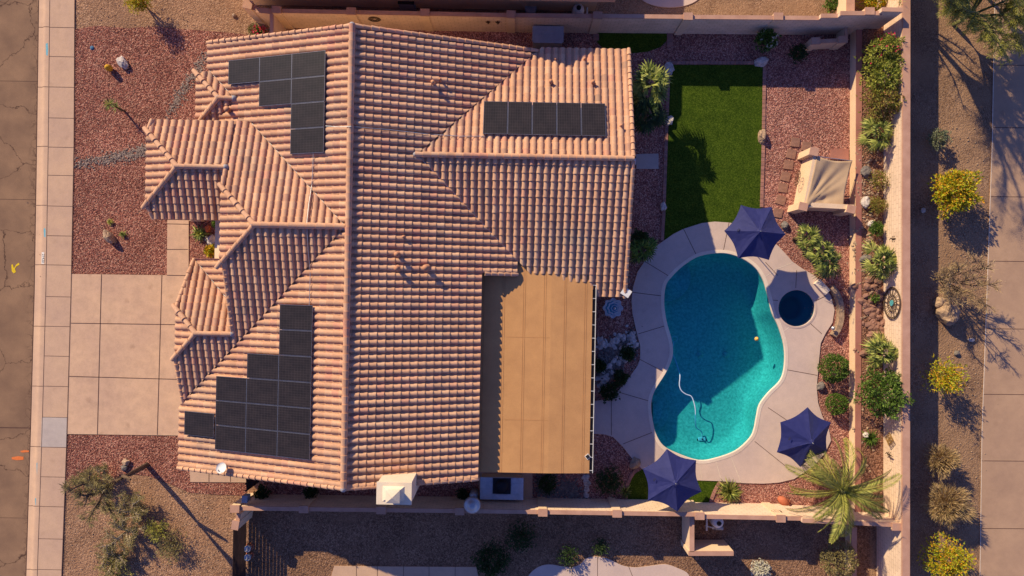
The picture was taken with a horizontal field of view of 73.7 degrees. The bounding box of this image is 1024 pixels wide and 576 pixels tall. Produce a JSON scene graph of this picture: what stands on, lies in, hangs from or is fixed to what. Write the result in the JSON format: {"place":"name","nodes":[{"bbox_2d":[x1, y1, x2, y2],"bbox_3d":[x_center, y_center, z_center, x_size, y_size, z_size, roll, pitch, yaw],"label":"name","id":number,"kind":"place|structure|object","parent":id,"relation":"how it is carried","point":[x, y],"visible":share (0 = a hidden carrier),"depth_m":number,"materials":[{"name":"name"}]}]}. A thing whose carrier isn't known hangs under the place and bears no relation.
{"place":"outdoors","nodes":[
{"label":"outdoors","id":0,"kind":"place"},
{"bbox_2d":[0,0,37,575],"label":"street","id":1,"kind":"structure","parent":0,"point":[18,57],"depth_m":36.12,"materials":[{"name":"asphalt"}]},
{"bbox_2d":[26,0,48,575],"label":"kerb","id":2,"kind":"structure","parent":1,"relation":"on","point":[39,319],"depth_m":36.01,"materials":[{"name":"concrete"}]},
{"bbox_2d":[37,0,74,575],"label":"sidewalk","id":3,"kind":"structure","parent":0,"point":[60,156],"depth_m":35.96,"materials":[{"name":"concrete"}]},
{"bbox_2d":[0,0,74,575],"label":"pavement joints","id":4,"kind":"object","parent":3,"relation":"on","point":[37,569],"visible":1,"depth_m":35.96,"materials":[{"name":"concrete"}]},
{"bbox_2d":[41,417,66,446],"bbox_3d":[-24.138,7.601,35.960,1.347,0.001,1.592,1,90,0],"label":"sidewalk patch","id":5,"kind":"object","parent":3,"relation":"on","point":[53,431],"visible":1,"depth_m":35.96,"materials":[{"name":"concrete"}]},
{"bbox_2d":[23,3,246,276],"bbox_3d":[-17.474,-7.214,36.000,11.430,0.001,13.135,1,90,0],"label":"front yard gravel","id":6,"kind":"structure","parent":0,"point":[111,131],"depth_m":36.00,"materials":[{"name":"gravel"}]},
{"bbox_2d":[74,143,146,169],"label":"river stones","id":7,"kind":"object","parent":6,"relation":"on","point":[140,151],"visible":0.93,"depth_m":35.98,"materials":[{"name":"stone"}]},
{"bbox_2d":[167,220,188,274],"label":"front walk","id":8,"kind":"structure","parent":6,"relation":"on","point":[177,238],"depth_m":35.97,"materials":[{"name":"concrete"}]},
{"bbox_2d":[166,51,207,118],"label":"river stones","id":9,"kind":"object","parent":6,"relation":"on","point":[188,79],"visible":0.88,"depth_m":35.98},
{"bbox_2d":[67,223,230,481],"bbox_3d":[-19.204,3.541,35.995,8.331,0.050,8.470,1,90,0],"label":"driveway","id":10,"kind":"structure","parent":0,"point":[129,403],"depth_m":35.97,"materials":[{"name":"concrete"}]},
{"bbox_2d":[62,0,992,575],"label":"ground","id":11,"kind":"structure","parent":0,"point":[80,558],"depth_m":36.02,"materials":[{"name":"gravel"}]},
{"bbox_2d":[95,541,130,575],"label":"desert bush","id":12,"kind":"object","parent":11,"relation":"on","point":[117,562],"visible":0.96,"depth_m":35.44,"materials":[{"name":"green plant"}]},
{"bbox_2d":[93,512,146,555],"bbox_3d":[-20.166,12.782,35.428,2.087,1.188,2.360,29,90,0],"label":"desert bush","id":13,"kind":"object","parent":11,"relation":"on","point":[129,540],"visible":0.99,"depth_m":35.29,"materials":[{"name":"green plant"}]},
{"bbox_2d":[112,490,148,526],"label":"desert bush","id":14,"kind":"object","parent":11,"relation":"on","point":[136,510],"visible":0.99,"depth_m":35.34,"materials":[{"name":"green plant"}]},
{"bbox_2d":[142,517,168,542],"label":"shrub","id":15,"kind":"object","parent":11,"relation":"on","point":[153,531],"visible":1,"depth_m":35.50,"materials":[{"name":"green plant"}]},
{"bbox_2d":[65,435,246,494],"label":"side yard gravel","id":16,"kind":"structure","parent":11,"relation":"on","point":[159,454],"depth_m":36.00,"materials":[{"name":"gravel"}]},
{"bbox_2d":[57,462,148,527],"bbox_3d":[-19.020,9.373,32.943,2.381,6.127,2.899,-26,90,0],"label":"desert tree","id":17,"kind":"object","parent":16,"relation":"on","point":[90,478],"visible":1,"depth_m":31.12,"materials":[{"name":"green plant"}]},
{"bbox_2d":[190,471,245,481],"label":"side walk","id":18,"kind":"structure","parent":16,"relation":"on","point":[199,477],"depth_m":35.97,"materials":[{"name":"concrete"}]},
{"bbox_2d":[150,529,188,565],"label":"shrub","id":19,"kind":"object","parent":11,"relation":"on","point":[171,547],"visible":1,"depth_m":35.52,"materials":[{"name":"green plant"}]},
{"bbox_2d":[65,467,285,575],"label":"loose gravel","id":20,"kind":"structure","parent":11,"relation":"on","point":[173,533],"depth_m":35.99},
{"bbox_2d":[232,522,246,575],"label":"dark gate","id":21,"kind":"structure","parent":11,"relation":"on","point":[239,553],"depth_m":35.03,"materials":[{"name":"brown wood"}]},
{"bbox_2d":[231,510,252,530],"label":"garden wall","id":22,"kind":"structure","parent":11,"relation":"on","point":[242,518],"depth_m":34.42,"materials":[{"name":"paint"}]},
{"bbox_2d":[242,0,271,26],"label":"garden wall","id":23,"kind":"structure","parent":11,"relation":"on","point":[256,13],"depth_m":34.22,"materials":[{"name":"paint"}]},
{"bbox_2d":[141,22,635,504],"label":"house","id":24,"kind":"structure","parent":11,"relation":"on","point":[431,253],"depth_m":31.45,"materials":[{"name":"tile"}]},
{"bbox_2d":[184,411,213,437],"bbox_3d":[-14.919,6.495,32.582,1.658,0.638,1.138,1,90,0],"label":"solar array","id":25,"kind":"object","parent":24,"relation":"on","point":[201,424],"visible":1,"depth_m":32.52,"materials":[{"name":"black glass"}]},
{"bbox_2d":[215,304,312,459],"bbox_3d":[-11.478,4.195,31.450,4.972,1.743,6.930,1,90,0],"label":"solar array","id":26,"kind":"object","parent":24,"relation":"on","point":[259,391],"visible":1,"depth_m":31.15,"materials":[{"name":"black glass"}]},
{"bbox_2d":[228,50,325,153],"bbox_3d":[-10.869,-8.375,31.327,5.018,1.758,4.554,1,90,0],"label":"solar array","id":27,"kind":"object","parent":24,"relation":"on","point":[303,91],"visible":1,"depth_m":30.91,"materials":[{"name":"black glass"}]},
{"bbox_2d":[483,101,605,135],"bbox_3d":[1.510,-7.843,31.613,5.663,0.585,1.652,1,90,0],"label":"solar array","id":28,"kind":"object","parent":24,"relation":"on","point":[558,119],"visible":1,"depth_m":31.58,"materials":[{"name":"black glass"}]},
{"bbox_2d":[682,516,693,551],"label":"garden wall","id":29,"kind":"structure","parent":11,"relation":"on","point":[688,531],"depth_m":34.67,"materials":[{"name":"paint"}]},
{"bbox_2d":[681,540,733,555],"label":"garden wall","id":30,"kind":"structure","parent":11,"relation":"on","point":[712,548],"depth_m":34.79,"materials":[{"name":"paint"}]},
{"bbox_2d":[654,253,783,459],"bbox_3d":[10.872,3.628,37.055,7.022,2.220,10.959,1,90,0],"label":"pool basin","id":31,"kind":"object","parent":11,"relation":"in","point":[717,309],"visible":0.78,"depth_m":37.59,"materials":[{"name":"liquid"}]},
{"bbox_2d":[651,263,690,433],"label":"pool steps","id":32,"kind":"structure","parent":31,"relation":"on","point":[662,405],"depth_m":37.04,"materials":[{"name":"paint"}]},
{"bbox_2d":[648,250,787,463],"bbox_3d":[10.872,3.628,35.982,7.342,0.132,11.278,1,90,0],"label":"pool coping","id":33,"kind":"object","parent":31,"relation":"on","point":[770,391],"visible":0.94,"depth_m":35.92,"materials":[{"name":"concrete"}]},
{"bbox_2d":[845,525,856,575],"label":"garden wall","id":34,"kind":"structure","parent":11,"relation":"on","point":[853,542],"depth_m":35.30,"materials":[{"name":"paint"}]},
{"bbox_2d":[876,0,909,575],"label":"block wall","id":35,"kind":"structure","parent":11,"relation":"on","point":[892,553],"depth_m":33.89,"materials":[{"name":"concrete"}]},
{"bbox_2d":[883,287,900,318],"bbox_3d":[19.170,0.761,34.450,0.060,1.570,1.650,1,90,0],"label":"wall medallion","id":36,"kind":"object","parent":35,"relation":"attached to","point":[891,303],"depth_m":34.42,"materials":[{"name":"metal"}]},
{"bbox_2d":[257,0,831,15],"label":"yard gravel","id":37,"kind":"structure","parent":0,"point":[764,7],"depth_m":36.01,"materials":[{"name":"gravel"}]},
{"bbox_2d":[250,0,614,10],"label":"neighbour house","id":38,"kind":"structure","parent":37,"relation":"on","point":[556,5],"depth_m":35.44,"materials":[{"name":"tile"}]},
{"bbox_2d":[642,0,696,7],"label":"patio","id":39,"kind":"structure","parent":37,"relation":"on","point":[669,3],"depth_m":35.97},
{"bbox_2d":[261,28,849,506],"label":"back yard gravel","id":40,"kind":"structure","parent":0,"point":[791,96],"depth_m":36.00,"materials":[{"name":"gravel"}]},
{"bbox_2d":[464,488,480,513],"bbox_3d":[-1.974,10.771,34.815,0.860,2.270,0.860,1,90,0],"label":"patio heater","id":41,"kind":"object","parent":40,"relation":"on","point":[472,504],"visible":1,"depth_m":33.80,"materials":[{"name":"metal"}]},
{"bbox_2d":[479,472,532,497],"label":"patio slab","id":42,"kind":"structure","parent":40,"relation":"on","point":[528,486],"depth_m":35.95,"materials":[{"name":"concrete"}]},
{"bbox_2d":[480,474,523,499],"bbox_3d":[-0.526,10.314,35.430,2.222,1.120,1.131,1,90,0],"label":"outdoor counter","id":43,"kind":"object","parent":42,"relation":"on","point":[501,486],"visible":1,"depth_m":35.08,"materials":[{"name":"paint"}]},
{"bbox_2d":[536,473,558,495],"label":"shrub","id":44,"kind":"object","parent":40,"relation":"on","point":[548,487],"visible":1,"depth_m":35.51,"materials":[{"name":"green plant"}]},
{"bbox_2d":[532,26,563,48],"bbox_3d":[1.843,-12.964,35.444,1.612,1.112,0.884,1,90,0],"label":"storage box","id":45,"kind":"object","parent":40,"relation":"on","point":[548,36],"visible":0.97,"depth_m":34.90,"materials":[{"name":"grey plastic"}]},
{"bbox_2d":[533,473,591,498],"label":"river stones","id":46,"kind":"object","parent":40,"relation":"on","point":[564,491],"visible":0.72,"depth_m":35.97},
{"bbox_2d":[230,493,900,530],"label":"block wall","id":47,"kind":"structure","parent":40,"relation":"on","point":[544,507],"depth_m":34.42,"materials":[{"name":"paint"}]},
{"bbox_2d":[272,6,902,34],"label":"block wall","id":48,"kind":"structure","parent":40,"relation":"on","point":[513,21],"depth_m":34.52,"materials":[{"name":"paint"}]},
{"bbox_2d":[598,382,620,403],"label":"shrub","id":49,"kind":"object","parent":40,"relation":"on","point":[605,394],"visible":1,"depth_m":35.59,"materials":[{"name":"green plant"}]},
{"bbox_2d":[593,463,625,497],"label":"shrub","id":50,"kind":"object","parent":40,"relation":"on","point":[606,479],"visible":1,"depth_m":35.24,"materials":[{"name":"green plant"}]},
{"bbox_2d":[602,298,622,317],"bbox_3d":[5.224,1.037,35.260,1.018,1.480,1.018,-21,90,0],"label":"fountain","id":51,"kind":"object","parent":40,"relation":"on","point":[612,307],"visible":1,"depth_m":35.33,"materials":[{"name":"stone"}]},
{"bbox_2d":[595,324,638,391],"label":"river stones","id":52,"kind":"object","parent":40,"relation":"on","point":[604,343],"visible":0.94,"depth_m":35.92,"materials":[{"name":"stone"}]},
{"bbox_2d":[595,326,642,389],"bbox_3d":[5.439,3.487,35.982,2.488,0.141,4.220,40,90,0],"label":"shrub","id":53,"kind":"object","parent":40,"relation":"on","point":[611,354],"visible":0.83,"depth_m":35.96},
{"bbox_2d":[597,33,666,52],"bbox_3d":[6.340,-12.956,35.995,3.716,0.030,1.153,1,90,0],"label":"lawn strip","id":54,"kind":"object","parent":40,"relation":"on","point":[640,42],"visible":0.87,"depth_m":35.98,"materials":[{"name":"plant"}]},
{"bbox_2d":[629,237,658,263],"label":"shrub","id":55,"kind":"object","parent":40,"relation":"on","point":[637,255],"visible":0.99,"depth_m":34.17,"materials":[{"name":"green plant"}]},
{"bbox_2d":[636,153,658,168],"bbox_3d":[7.128,-6.683,35.995,1.203,0.050,0.832,1,90,0],"label":"paver pad","id":56,"kind":"object","parent":40,"relation":"on","point":[647,161],"visible":0.93,"depth_m":35.97,"materials":[{"name":"concrete"}]},
{"bbox_2d":[633,96,669,136],"bbox_3d":[6.787,-8.596,34.555,2.491,2.899,2.128,1,90,0],"label":"fan palm","id":57,"kind":"object","parent":40,"relation":"on","point":[658,117],"visible":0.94,"depth_m":33.94,"materials":[{"name":"green plant"}]},
{"bbox_2d":[632,59,672,116],"bbox_3d":[6.854,-9.976,34.365,2.458,3.279,2.941,44,90,0],"label":"fan palm","id":58,"kind":"object","parent":40,"relation":"on","point":[641,86],"visible":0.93,"depth_m":33.53,"materials":[{"name":"green plant"}]},
{"bbox_2d":[660,77,669,240],"bbox_3d":[8.101,-7.059,35.981,0.202,0.078,9.122,2,90,0],"label":"brick edging","id":59,"kind":"object","parent":40,"relation":"on","point":[665,169],"visible":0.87,"depth_m":35.95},
{"bbox_2d":[628,469,717,502],"bbox_3d":[8.439,10.432,35.995,4.872,0.030,1.771,1,90,0],"label":"lawn corner","id":60,"kind":"object","parent":40,"relation":"on","point":[638,487],"visible":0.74,"depth_m":35.98,"materials":[{"name":"plant"}]},
{"bbox_2d":[669,61,753,64],"bbox_3d":[10.759,-11.867,35.981,4.981,0.078,0.174,0,90,0],"label":"brick edging","id":61,"kind":"object","parent":40,"relation":"on","point":[713,62],"visible":1,"depth_m":35.95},
{"bbox_2d":[664,65,762,239],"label":"lawn","id":62,"kind":"structure","parent":40,"relation":"on","point":[714,153],"depth_m":35.98,"materials":[{"name":"plant"}]},
{"bbox_2d":[594,222,834,483],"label":"pool deck","id":63,"kind":"structure","parent":40,"relation":"on","point":[794,394],"depth_m":35.94,"materials":[{"name":"concrete"}]},
{"bbox_2d":[643,449,700,511],"bbox_3d":[7.918,9.505,34.420,2.913,3.040,3.049,1,90,0],"label":"parasol","id":64,"kind":"object","parent":63,"relation":"on","point":[672,480],"visible":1,"depth_m":33.57,"materials":[{"name":"blue fabric"}]},
{"bbox_2d":[725,205,784,259],"bbox_3d":[11.997,-2.739,34.395,3.038,3.090,2.684,1,90,0],"label":"parasol","id":65,"kind":"object","parent":63,"relation":"on","point":[753,232],"visible":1,"depth_m":33.52,"materials":[{"name":"blue fabric"}]},
{"bbox_2d":[779,290,813,325],"bbox_3d":[14.985,1.067,36.498,1.940,1.105,1.940,1,90,0],"label":"spa basin","id":66,"kind":"object","parent":63,"relation":"in","point":[796,308],"visible":0.91,"depth_m":36.52,"materials":[{"name":"liquid"}]},
{"bbox_2d":[776,288,816,328],"bbox_3d":[14.985,1.067,35.980,2.140,0.132,2.140,1,90,0],"label":"spa coping","id":67,"kind":"object","parent":66,"relation":"on","point":[814,312],"visible":1,"depth_m":35.92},
{"bbox_2d":[777,407,830,466],"bbox_3d":[14.433,7.381,34.421,2.711,3.038,3.063,1,90,0],"label":"parasol","id":68,"kind":"object","parent":63,"relation":"on","point":[804,432],"visible":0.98,"depth_m":33.47,"materials":[{"name":"blue fabric"}]},
{"bbox_2d":[715,477,741,503],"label":"agave","id":69,"kind":"object","parent":40,"relation":"on","point":[728,491],"visible":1,"depth_m":35.75,"materials":[{"name":"green plant"}]},
{"bbox_2d":[760,65,765,206],"bbox_3d":[13.236,-8.060,35.981,0.197,0.078,7.602,1,90,0],"label":"brick edging","id":70,"kind":"object","parent":40,"relation":"on","point":[763,127],"visible":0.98,"depth_m":35.95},
{"bbox_2d":[753,28,781,52],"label":"shrub","id":71,"kind":"object","parent":40,"relation":"on","point":[770,36],"visible":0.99,"depth_m":35.01,"materials":[{"name":"green plant"}]},
{"bbox_2d":[792,223,820,250],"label":"shrub","id":72,"kind":"object","parent":40,"relation":"on","point":[803,237],"visible":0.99,"depth_m":34.41,"materials":[{"name":"green plant"}]},
{"bbox_2d":[802,235,836,271],"bbox_3d":[15.475,-1.814,34.801,1.854,2.409,1.753,41,90,0],"label":"fan palm","id":73,"kind":"object","parent":40,"relation":"on","point":[808,252],"visible":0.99,"depth_m":34.16,"materials":[{"name":"green plant"}]},
{"bbox_2d":[787,147,855,215],"bbox_3d":[15.970,-5.449,35.252,2.932,1.495,3.357,1,90,0],"label":"covered enclosure","id":74,"kind":"object","parent":40,"relation":"on","point":[821,184],"visible":1,"depth_m":34.83,"materials":[{"name":"fabric"}]},
{"bbox_2d":[803,36,847,50],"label":"garden wall","id":75,"kind":"structure","parent":40,"relation":"on","point":[814,43],"depth_m":35.09,"materials":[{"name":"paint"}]},
{"bbox_2d":[812,251,841,280],"bbox_3d":[16.111,-1.120,34.989,1.642,2.036,1.614,1,90,0],"label":"fan palm","id":76,"kind":"object","parent":40,"relation":"on","point":[834,265],"visible":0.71,"depth_m":34.58,"materials":[{"name":"green plant"}]},
{"bbox_2d":[817,353,849,383],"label":"shrub","id":77,"kind":"object","parent":40,"relation":"on","point":[841,376],"visible":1,"depth_m":35.02,"materials":[{"name":"green plant"}]},
{"bbox_2d":[829,285,843,336],"bbox_3d":[17.022,1.216,35.830,0.669,0.387,2.709,-2,90,0],"label":"stone ledge","id":78,"kind":"object","parent":40,"relation":"on","point":[839,303],"visible":0.97,"depth_m":35.65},
{"bbox_2d":[825,392,848,415],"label":"shrub","id":79,"kind":"object","parent":40,"relation":"on","point":[843,403],"visible":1,"depth_m":35.28,"materials":[{"name":"green plant"}]},
{"bbox_2d":[785,437,901,543],"bbox_3d":[16.023,9.805,33.877,5.055,4.246,4.911,18,90,0],"label":"date palm","id":80,"kind":"object","parent":40,"relation":"on","point":[836,487],"visible":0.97,"depth_m":32.99,"materials":[{"name":"green plant"}]},
{"bbox_2d":[849,29,861,511],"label":"retaining wall","id":81,"kind":"structure","parent":40,"relation":"on","point":[856,278],"depth_m":35.36,"materials":[{"name":"paint"}]},
{"bbox_2d":[247,511,869,575],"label":"yard gravel","id":82,"kind":"structure","parent":0,"point":[317,543],"depth_m":36.01,"materials":[{"name":"gravel"}]},
{"bbox_2d":[331,566,477,575],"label":"walk","id":83,"kind":"structure","parent":82,"relation":"on","point":[398,571],"depth_m":35.97,"materials":[{"name":"concrete"}]},
{"bbox_2d":[470,537,511,575],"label":"shrub","id":84,"kind":"object","parent":82,"relation":"on","point":[495,569],"visible":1,"depth_m":35.16,"materials":[{"name":"green plant"}]},
{"bbox_2d":[504,520,540,554],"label":"shrub","id":85,"kind":"object","parent":82,"relation":"on","point":[519,540],"visible":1,"depth_m":35.36,"materials":[{"name":"green plant"}]},
{"bbox_2d":[556,544,582,570],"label":"shrub","id":86,"kind":"object","parent":82,"relation":"on","point":[567,559],"visible":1,"depth_m":35.48,"materials":[{"name":"green plant"}]},
{"bbox_2d":[819,540,858,575],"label":"shrub","id":87,"kind":"object","parent":82,"relation":"on","point":[837,571],"visible":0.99,"depth_m":35.13,"materials":[{"name":"green plant"}]},
{"bbox_2d":[529,556,688,575],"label":"patio","id":88,"kind":"structure","parent":0,"point":[588,566],"depth_m":35.97,"materials":[{"name":"concrete"}]},
{"bbox_2d":[861,26,883,512],"bbox_3d":[19.063,-1.153,35.340,2.381,0.001,26.424,0,90,0],"label":"planting bed","id":89,"kind":"object","parent":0,"point":[874,459],"visible":0.1,"depth_m":35.34,"materials":[{"name":"gravel"}]},
{"bbox_2d":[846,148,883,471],"bbox_3d":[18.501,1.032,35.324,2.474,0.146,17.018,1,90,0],"label":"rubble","id":90,"kind":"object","parent":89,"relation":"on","point":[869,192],"visible":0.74,"depth_m":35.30,"materials":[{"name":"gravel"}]},
{"bbox_2d":[851,271,884,356],"bbox_3d":[18.752,1.312,35.299,2.504,0.321,4.552,1,90,0],"label":"rubble","id":91,"kind":"object","parent":89,"relation":"on","point":[872,325],"visible":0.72,"depth_m":35.24,"materials":[{"name":"stone"}]},
{"bbox_2d":[855,115,894,154],"bbox_3d":[18.445,-7.895,34.530,2.014,1.644,2.238,1,90,0],"label":"fan palm","id":92,"kind":"object","parent":89,"relation":"on","point":[887,134],"visible":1,"depth_m":34.40,"materials":[{"name":"green plant"}]},
{"bbox_2d":[861,240,897,282],"bbox_3d":[18.522,-1.371,34.377,2.167,1.946,2.315,1,90,0],"label":"fan palm","id":93,"kind":"object","parent":89,"relation":"on","point":[890,264],"visible":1,"depth_m":34.14,"materials":[{"name":"green plant"}]},
{"bbox_2d":[860,330,898,372],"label":"agave","id":94,"kind":"object","parent":89,"relation":"on","point":[875,351],"visible":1,"depth_m":34.01,"materials":[{"name":"green plant"}]},
{"bbox_2d":[854,31,905,70],"bbox_3d":[18.721,-11.818,34.225,2.013,2.252,2.236,41,90,0],"label":"shrub","id":95,"kind":"object","parent":89,"relation":"on","point":[885,43],"visible":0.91,"depth_m":33.75,"materials":[{"name":"green plant"}]},
{"bbox_2d":[856,52,905,95],"bbox_3d":[18.524,-10.696,34.243,2.244,2.219,2.465,1,90,0],"label":"shrub","id":96,"kind":"object","parent":89,"relation":"on","point":[895,73],"visible":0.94,"depth_m":33.78,"materials":[{"name":"green plant"}]},
{"bbox_2d":[856,82,906,121],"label":"shrub","id":97,"kind":"object","parent":89,"relation":"on","point":[892,96],"visible":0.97,"depth_m":33.96,"materials":[{"name":"green plant"}]},
{"bbox_2d":[851,365,915,420],"bbox_3d":[18.490,5.220,34.122,3.010,2.459,2.807,1,90,0],"label":"shrub","id":98,"kind":"object","parent":89,"relation":"on","point":[893,382],"visible":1,"depth_m":33.65,"materials":[{"name":"green plant"}]},
{"bbox_2d":[870,0,993,575],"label":"alley dirt","id":99,"kind":"structure","parent":0,"point":[953,62],"depth_m":36.01,"materials":[{"name":"soil"}]},
{"bbox_2d":[926,127,952,150],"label":"shrub","id":100,"kind":"object","parent":99,"relation":"on","point":[943,136],"visible":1,"depth_m":35.31,"materials":[{"name":"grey plant"}]},
{"bbox_2d":[922,441,963,479],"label":"shrub","id":101,"kind":"object","parent":99,"relation":"on","point":[949,458],"visible":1,"depth_m":34.94,"materials":[{"name":"beige plant"}]},
{"bbox_2d":[919,353,970,398],"bbox_3d":[22.252,4.531,34.840,2.720,2.345,2.244,19,90,0],"label":"shrub","id":102,"kind":"object","parent":99,"relation":"on","point":[948,377],"visible":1,"depth_m":34.61,"materials":[{"name":"yellow plant"}]},
{"bbox_2d":[916,531,976,575],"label":"shrub","id":103,"kind":"object","parent":99,"relation":"on","point":[959,564],"visible":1,"depth_m":34.74,"materials":[{"name":"yellow plant"}]},
{"bbox_2d":[934,302,960,325],"bbox_3d":[22.840,1.335,35.792,1.200,1.321,1.081,43,90,0],"label":"boulder","id":104,"kind":"object","parent":99,"relation":"on","point":[946,314],"visible":0.94,"depth_m":35.41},
{"bbox_2d":[920,481,977,530],"bbox_3d":[22.439,11.154,35.065,2.787,1.898,2.598,1,90,0],"label":"shrub","id":105,"kind":"object","parent":99,"relation":"on","point":[954,511],"visible":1,"depth_m":34.80,"materials":[{"name":"beige plant"}]},
{"bbox_2d":[927,168,984,221],"bbox_3d":[22.779,-4.754,34.954,2.802,2.119,2.763,1,90,0],"label":"shrub","id":106,"kind":"object","parent":99,"relation":"on","point":[955,200],"visible":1,"depth_m":34.56,"materials":[{"name":"yellow plant"}]},
{"bbox_2d":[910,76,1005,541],"bbox_3d":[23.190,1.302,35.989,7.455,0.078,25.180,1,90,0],"label":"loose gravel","id":107,"kind":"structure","parent":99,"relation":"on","point":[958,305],"depth_m":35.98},
{"bbox_2d":[930,253,1000,314],"bbox_3d":[22.597,-0.292,34.681,3.167,2.673,3.215,1,90,0],"label":"twiggy bush","id":108,"kind":"object","parent":99,"relation":"on","point":[947,272],"visible":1,"depth_m":34.09,"materials":[{"name":"brown plant"}]},
{"bbox_2d":[936,0,1023,68],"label":"palo verde","id":109,"kind":"object","parent":99,"relation":"on","point":[962,10],"visible":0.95,"depth_m":32.86,"materials":[{"name":"green plant"}]},
{"bbox_2d":[987,0,1023,36],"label":"palo verde","id":110,"kind":"object","parent":99,"relation":"on","point":[1018,16],"visible":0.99,"depth_m":32.95,"materials":[{"name":"green plant"}]},
{"bbox_2d":[979,0,1023,575],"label":"alley path","id":111,"kind":"structure","parent":0,"point":[1002,500],"depth_m":35.98,"materials":[{"name":"concrete"}]},
{"bbox_2d":[980,1,994,561],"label":"path edge","id":112,"kind":"object","parent":111,"relation":"on","point":[986,300],"visible":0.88,"depth_m":35.97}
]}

